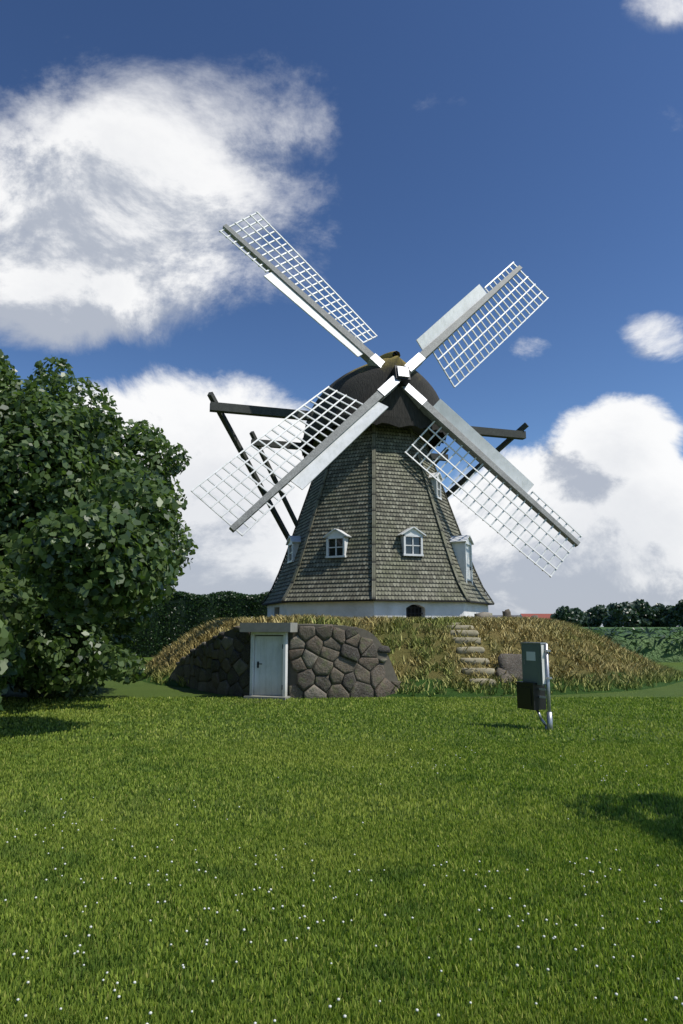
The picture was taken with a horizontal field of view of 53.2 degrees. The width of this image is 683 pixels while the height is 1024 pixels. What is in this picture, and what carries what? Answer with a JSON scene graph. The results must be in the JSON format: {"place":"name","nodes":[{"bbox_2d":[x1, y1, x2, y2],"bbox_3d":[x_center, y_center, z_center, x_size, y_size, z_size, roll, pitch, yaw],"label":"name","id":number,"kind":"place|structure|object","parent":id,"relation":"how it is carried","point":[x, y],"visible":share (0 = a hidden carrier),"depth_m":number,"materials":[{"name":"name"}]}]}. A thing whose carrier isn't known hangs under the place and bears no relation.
{"place":"outdoors","nodes":[
{"label":"outdoors","id":0,"kind":"place"},
{"bbox_2d":[0,657,682,1023],"bbox_3d":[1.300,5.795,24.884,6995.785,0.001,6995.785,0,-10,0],"label":"lawn","id":1,"kind":"structure","parent":0,"point":[120,689],"depth_m":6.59,"materials":[{"name":"green plant"}]},
{"bbox_2d":[0,349,197,727],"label":"sycamore tree","id":2,"kind":"object","parent":1,"relation":"on","point":[90,525],"visible":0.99,"depth_m":12.71,"materials":[{"name":"green plant"}]},
{"bbox_2d":[111,591,268,656],"bbox_3d":[-28.186,6.030,36.932,61.110,3.578,1.958,0,-10,0],"label":"beech hedge","id":3,"kind":"object","parent":1,"relation":"on","point":[180,613],"visible":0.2,"depth_m":36.39,"materials":[{"name":"green plant"}]},
{"bbox_2d":[170,623,400,698],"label":"stone wall","id":4,"kind":"structure","parent":1,"relation":"on","point":[330,661],"depth_m":15.70,"materials":[{"name":"grey stone"}]},
{"bbox_2d":[240,623,297,699],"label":"cellar door","id":5,"kind":"structure","parent":4,"relation":"in","point":[268,666],"depth_m":15.47,"materials":[{"name":"white wood"}]},
{"bbox_2d":[4,739,682,1023],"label":"daisies","id":6,"kind":"object","parent":1,"relation":"on","point":[329,1006],"visible":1,"depth_m":3.64,"materials":[{"name":"grey plant"}]},
{"bbox_2d":[130,613,682,696],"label":"dry grass","id":7,"kind":"structure","parent":1,"relation":"on","point":[397,655],"depth_m":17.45,"materials":[{"name":"brown plant"}]},
{"bbox_2d":[447,609,537,685],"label":"stone steps","id":8,"kind":"structure","parent":7,"relation":"on","point":[512,663],"depth_m":17.03,"materials":[{"name":"grey stone"}]},
{"bbox_2d":[515,642,552,730],"bbox_3d":[3.093,2.822,10.922,0.280,1.448,0.580,5,-11,-28],"label":"electric cabinet on post","id":9,"kind":"object","parent":1,"relation":"on","point":[532,691],"visible":0.88,"depth_m":10.83,"materials":[{"name":"metal"}]},
{"bbox_2d":[550,599,682,626],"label":"distant tree line","id":10,"kind":"object","parent":1,"relation":"on","point":[639,613],"visible":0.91,"depth_m":255.65,"materials":[{"name":"green plant"}]},
{"bbox_2d":[0,0,682,626],"label":"sky","id":11,"kind":"structure","parent":0,"point":[410,152],"materials":[{"name":"blue"}]},
{"bbox_2d":[261,424,494,618],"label":"windmill tower","id":12,"kind":"structure","parent":0,"point":[376,532],"depth_m":23.05,"materials":[{"name":"grey wood"}]},
{"bbox_2d":[301,351,446,457],"bbox_3d":[0.952,-4.086,27.544,5.211,3.390,7.088,4,-10,-20],"label":"windmill cap","id":13,"kind":"object","parent":12,"relation":"on","point":[363,384],"visible":0.48,"depth_m":24.24,"materials":[{"name":"wood"}]},
{"bbox_2d":[207,392,528,539],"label":"tail pole braces","id":14,"kind":"object","parent":13,"relation":"attached to","point":[221,409],"visible":0.25,"depth_m":27.34,"materials":[{"name":"black wood"}]},
{"bbox_2d":[191,211,581,577],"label":"windmill sails","id":15,"kind":"object","parent":13,"relation":"attached to","point":[351,428],"visible":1,"depth_m":24.09},
{"bbox_2d":[580,626,682,661],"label":"maize field","id":16,"kind":"structure","parent":0,"point":[660,644],"depth_m":31.19,"materials":[{"name":"green plant"}]},
{"bbox_2d":[493,614,550,618],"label":"farm buildings","id":17,"kind":"structure","parent":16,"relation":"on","point":[547,616],"depth_m":312.81,"materials":[{"name":"red tile"}]}
]}

